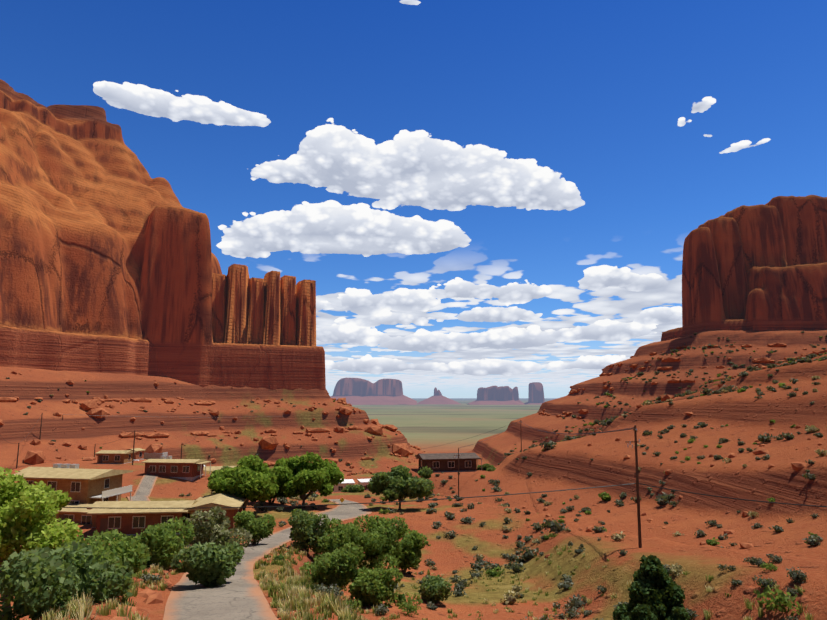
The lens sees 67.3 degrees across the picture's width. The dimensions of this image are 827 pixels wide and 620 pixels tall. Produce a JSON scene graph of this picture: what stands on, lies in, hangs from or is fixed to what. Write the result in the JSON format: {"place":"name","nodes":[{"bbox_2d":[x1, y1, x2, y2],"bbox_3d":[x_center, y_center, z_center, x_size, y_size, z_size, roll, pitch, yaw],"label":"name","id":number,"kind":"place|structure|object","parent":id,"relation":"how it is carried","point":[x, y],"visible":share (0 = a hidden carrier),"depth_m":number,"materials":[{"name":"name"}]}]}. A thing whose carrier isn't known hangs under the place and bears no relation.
{"place":"outdoors","nodes":[
{"label":"outdoors","id":0,"kind":"place"},
{"bbox_2d":[56,504,92,523],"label":"house","id":1,"kind":"structure","parent":0,"point":[77,515],"depth_m":87.26,"materials":[{"name":"beige"}]},
{"bbox_2d":[87,501,121,527],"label":"house annex","id":2,"kind":"object","parent":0,"point":[94,516],"visible":0.1,"depth_m":84.42,"materials":[{"name":"beige"}]},
{"bbox_2d":[126,474,157,500],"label":"driveway","id":3,"kind":"structure","parent":0,"point":[144,489],"depth_m":133.69,"materials":[{"name":"concrete"}]},
{"bbox_2d":[163,499,371,619],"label":"road","id":4,"kind":"structure","parent":0,"point":[239,595],"depth_m":27.71,"materials":[{"name":"concrete"}]},
{"bbox_2d":[0,330,826,619],"bbox_3d":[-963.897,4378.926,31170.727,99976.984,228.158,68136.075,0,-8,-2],"label":"ground","id":5,"kind":"structure","parent":0,"point":[746,416],"depth_m":117.83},
{"bbox_2d":[18,467,52,471],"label":"house","id":6,"kind":"structure","parent":5,"relation":"on","point":[34,467],"depth_m":145.20,"materials":[{"name":"concrete"}]},
{"bbox_2d":[0,467,84,617],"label":"cottonwood tree","id":7,"kind":"object","parent":5,"relation":"on","point":[26,517],"visible":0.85,"depth_m":45.12,"materials":[{"name":"green plant"}]},
{"bbox_2d":[0,541,136,619],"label":"bush","id":8,"kind":"object","parent":5,"relation":"on","point":[52,577],"visible":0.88,"depth_m":22.53,"materials":[{"name":"green plant"}]},
{"bbox_2d":[8,464,132,514],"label":"house","id":9,"kind":"structure","parent":5,"relation":"on","point":[86,486],"depth_m":93.60,"materials":[{"name":"brown brick"}]},
{"bbox_2d":[2,529,150,603],"bbox_3d":[-14.905,11.748,27.544,5.517,3.517,5.903,0,-8,-2],"label":"bush","id":10,"kind":"object","parent":5,"relation":"on","point":[121,549],"visible":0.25,"depth_m":28.11,"materials":[{"name":"green plant"}]},
{"bbox_2d":[95,450,135,463],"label":"house","id":11,"kind":"structure","parent":5,"relation":"on","point":[114,456],"depth_m":168.16,"materials":[{"name":"wood"}]},
{"bbox_2d":[127,448,144,459],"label":"house","id":12,"kind":"structure","parent":5,"relation":"on","point":[139,454],"depth_m":179.50,"materials":[{"name":"concrete"}]},
{"bbox_2d":[87,500,203,534],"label":"long brown house","id":13,"kind":"structure","parent":5,"relation":"on","point":[129,521],"depth_m":79.79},
{"bbox_2d":[144,452,167,458],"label":"block yard wall","id":14,"kind":"structure","parent":5,"relation":"on","point":[152,455],"depth_m":185.05,"materials":[{"name":"grey concrete"}]},
{"bbox_2d":[127,516,194,569],"bbox_3d":[-15.671,14.781,38.298,3.874,3.550,4.620,0,-8,-2],"label":"bush","id":15,"kind":"object","parent":5,"relation":"on","point":[164,542],"visible":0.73,"depth_m":37.27,"materials":[{"name":"green plant"}]},
{"bbox_2d":[0,79,325,389],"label":"butte","id":16,"kind":"object","parent":5,"relation":"on","point":[109,262],"visible":0.98,"depth_m":306.92,"materials":[{"name":"orange stone"}]},
{"bbox_2d":[141,456,210,480],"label":"house","id":17,"kind":"structure","parent":5,"relation":"on","point":[184,469],"depth_m":143.60,"materials":[{"name":"wood"}]},
{"bbox_2d":[170,541,244,586],"bbox_3d":[-9.928,12.620,30.845,3.749,2.674,2.924,6,-10,-39],"label":"bush","id":18,"kind":"object","parent":5,"relation":"on","point":[206,564],"visible":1,"depth_m":29.96,"materials":[{"name":"green plant"}]},
{"bbox_2d":[184,492,246,531],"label":"house","id":19,"kind":"structure","parent":5,"relation":"on","point":[223,499],"depth_m":82.17,"materials":[{"name":"beige"}]},
{"bbox_2d":[185,506,252,556],"bbox_3d":[-13.450,15.969,42.748,4.387,4.749,3.903,3,-9,-20],"label":"tamarisk bush","id":20,"kind":"object","parent":5,"relation":"on","point":[210,530],"visible":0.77,"depth_m":41.91,"materials":[{"name":"green plant"}]},
{"bbox_2d":[203,466,236,470],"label":"house","id":21,"kind":"structure","parent":5,"relation":"on","point":[213,468],"depth_m":155.49,"materials":[{"name":"concrete"}]},
{"bbox_2d":[213,466,233,472],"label":"valley bush","id":22,"kind":"object","parent":5,"relation":"on","point":[223,468],"visible":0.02,"depth_m":148.71,"materials":[{"name":"green plant"}]},
{"bbox_2d":[207,455,278,515],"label":"cottonwood tree","id":23,"kind":"object","parent":5,"relation":"on","point":[250,477],"visible":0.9,"depth_m":89.10,"materials":[{"name":"green plant"}]},
{"bbox_2d":[232,510,275,544],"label":"bush","id":24,"kind":"object","parent":5,"relation":"on","point":[259,528],"visible":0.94,"depth_m":57.48,"materials":[{"name":"green plant"}]},
{"bbox_2d":[250,489,284,504],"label":"cottonwood tree","id":25,"kind":"object","parent":5,"relation":"on","point":[279,494],"visible":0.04,"depth_m":102.25,"materials":[{"name":"green plant"}]},
{"bbox_2d":[270,451,344,507],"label":"cottonwood tree","id":26,"kind":"object","parent":5,"relation":"on","point":[301,476],"visible":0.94,"depth_m":99.79,"materials":[{"name":"green plant"}]},
{"bbox_2d":[287,509,328,553],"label":"bush","id":27,"kind":"object","parent":5,"relation":"on","point":[306,529],"visible":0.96,"depth_m":54.01,"materials":[{"name":"green plant"}]},
{"bbox_2d":[299,542,364,590],"bbox_3d":[-5.906,18.953,45.455,4.792,4.222,4.422,0,-8,-2],"label":"bush","id":28,"kind":"object","parent":5,"relation":"on","point":[338,567],"visible":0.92,"depth_m":44.20,"materials":[{"name":"green plant"}]},
{"bbox_2d":[309,479,354,491],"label":"lodge house","id":29,"kind":"structure","parent":5,"relation":"on","point":[340,487],"depth_m":198.75,"materials":[{"name":"metal"}]},
{"bbox_2d":[309,518,368,556],"bbox_3d":[-6.500,21.608,55.461,4.501,5.278,5.585,-2,-8,15],"label":"bush","id":30,"kind":"object","parent":5,"relation":"on","point":[340,536],"visible":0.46,"depth_m":55.31,"materials":[{"name":"green plant"}]},
{"bbox_2d":[341,484,363,492],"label":"valley bush","id":31,"kind":"object","parent":5,"relation":"on","point":[353,488],"visible":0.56,"depth_m":146.88,"materials":[{"name":"green plant"}]},
{"bbox_2d":[357,479,369,489],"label":"building","id":32,"kind":"structure","parent":5,"relation":"on","point":[364,482],"depth_m":208.40,"materials":[{"name":"concrete"}]},
{"bbox_2d":[330,378,416,404],"bbox_3d":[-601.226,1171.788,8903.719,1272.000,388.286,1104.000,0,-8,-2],"label":"mesa","id":33,"kind":"structure","parent":5,"relation":"on","point":[356,391],"depth_m":8647.86,"materials":[{"name":"purple stone"}]},
{"bbox_2d":[348,566,403,607],"bbox_3d":[-3.123,19.724,44.054,3.814,2.922,3.651,-6,-10,36],"label":"bush","id":34,"kind":"object","parent":5,"relation":"on","point":[367,587],"visible":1,"depth_m":43.21,"materials":[{"name":"green plant"}]},
{"bbox_2d":[353,514,407,577],"bbox_3d":[-3.200,22.276,58.189,5.658,5.753,6.004,0,-8,-2],"label":"bush","id":35,"kind":"object","parent":5,"relation":"on","point":[381,544],"visible":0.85,"depth_m":57.94,"materials":[{"name":"green plant"}]},
{"bbox_2d":[367,465,434,509],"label":"dark tree","id":36,"kind":"object","parent":5,"relation":"on","point":[399,482],"depth_m":98.67,"materials":[{"name":"green plant"}]},
{"bbox_2d":[389,527,426,574],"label":"bush","id":37,"kind":"object","parent":5,"relation":"on","point":[407,554],"visible":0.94,"depth_m":60.67,"materials":[{"name":"green plant"}]},
{"bbox_2d":[0,413,826,547],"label":"utility poles","id":38,"kind":"object","parent":5,"relation":"on","point":[634,428],"visible":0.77,"depth_m":55.81,"materials":[{"name":"brown wood"}]},
{"bbox_2d":[0,343,826,619],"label":"talus boulders","id":39,"kind":"object","parent":5,"relation":"on","point":[91,407],"visible":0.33,"depth_m":264.38,"materials":[{"name":"orange stone"}]},
{"bbox_2d":[6,331,826,619],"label":"slope shrubs","id":40,"kind":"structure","parent":5,"relation":"on","point":[781,597],"depth_m":73.78,"materials":[{"name":"green plant"}]},
{"bbox_2d":[23,531,813,619],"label":"grass tufts","id":41,"kind":"object","parent":5,"relation":"on","point":[301,589],"visible":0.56,"depth_m":28.32,"materials":[{"name":"beige plant"}]},
{"bbox_2d":[417,574,451,603],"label":"bush","id":42,"kind":"object","parent":5,"relation":"on","point":[434,589],"visible":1,"depth_m":48.06,"materials":[{"name":"green plant"}]},
{"bbox_2d":[417,387,459,403],"bbox_3d":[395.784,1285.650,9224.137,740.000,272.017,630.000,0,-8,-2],"label":"butte","id":43,"kind":"object","parent":5,"relation":"on","point":[437,397],"visible":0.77,"depth_m":9074.34,"materials":[{"name":"stone"}]},
{"bbox_2d":[415,453,481,471],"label":"dark house","id":44,"kind":"structure","parent":5,"relation":"on","point":[441,462],"depth_m":147.09,"materials":[{"name":"wood"}]},
{"bbox_2d":[477,463,495,470],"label":"bush","id":45,"kind":"object","parent":5,"relation":"on","point":[487,467],"depth_m":148.97,"materials":[{"name":"green plant"}]},
{"bbox_2d":[468,386,524,404],"bbox_3d":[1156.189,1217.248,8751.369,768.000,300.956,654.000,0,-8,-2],"label":"mesa","id":46,"kind":"structure","parent":5,"relation":"on","point":[496,395],"depth_m":8625.65,"materials":[{"name":"stone"}]},
{"bbox_2d":[512,387,523,403],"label":"butte","id":47,"kind":"object","parent":5,"relation":"on","point":[515,394],"visible":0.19,"depth_m":9036.00,"materials":[{"name":"stone"}]},
{"bbox_2d":[524,382,544,404],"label":"butte king on throne","id":48,"kind":"object","parent":5,"relation":"on","point":[536,394],"visible":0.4,"depth_m":8914.55,"materials":[{"name":"purple stone"}]},
{"bbox_2d":[622,603,657,619],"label":"bush","id":49,"kind":"object","parent":5,"relation":"on","point":[641,612],"visible":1,"depth_m":32.28,"materials":[{"name":"green plant"}]},
{"bbox_2d":[612,555,687,619],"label":"juniper tree","id":50,"kind":"object","parent":5,"relation":"on","point":[657,590],"visible":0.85,"depth_m":35.67,"materials":[{"name":"green plant"}]},
{"bbox_2d":[665,606,689,619],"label":"bush","id":51,"kind":"object","parent":5,"relation":"on","point":[677,613],"visible":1,"depth_m":34.52,"materials":[{"name":"green plant"}]},
{"bbox_2d":[661,195,826,340],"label":"butte","id":52,"kind":"object","parent":5,"relation":"on","point":[761,267],"visible":0.81,"depth_m":343.73,"materials":[{"name":"red stone"}]},
{"bbox_2d":[0,0,826,397],"label":"sky","id":53,"kind":"structure","parent":0,"point":[473,195],"materials":[{"name":"blue"}]}
]}

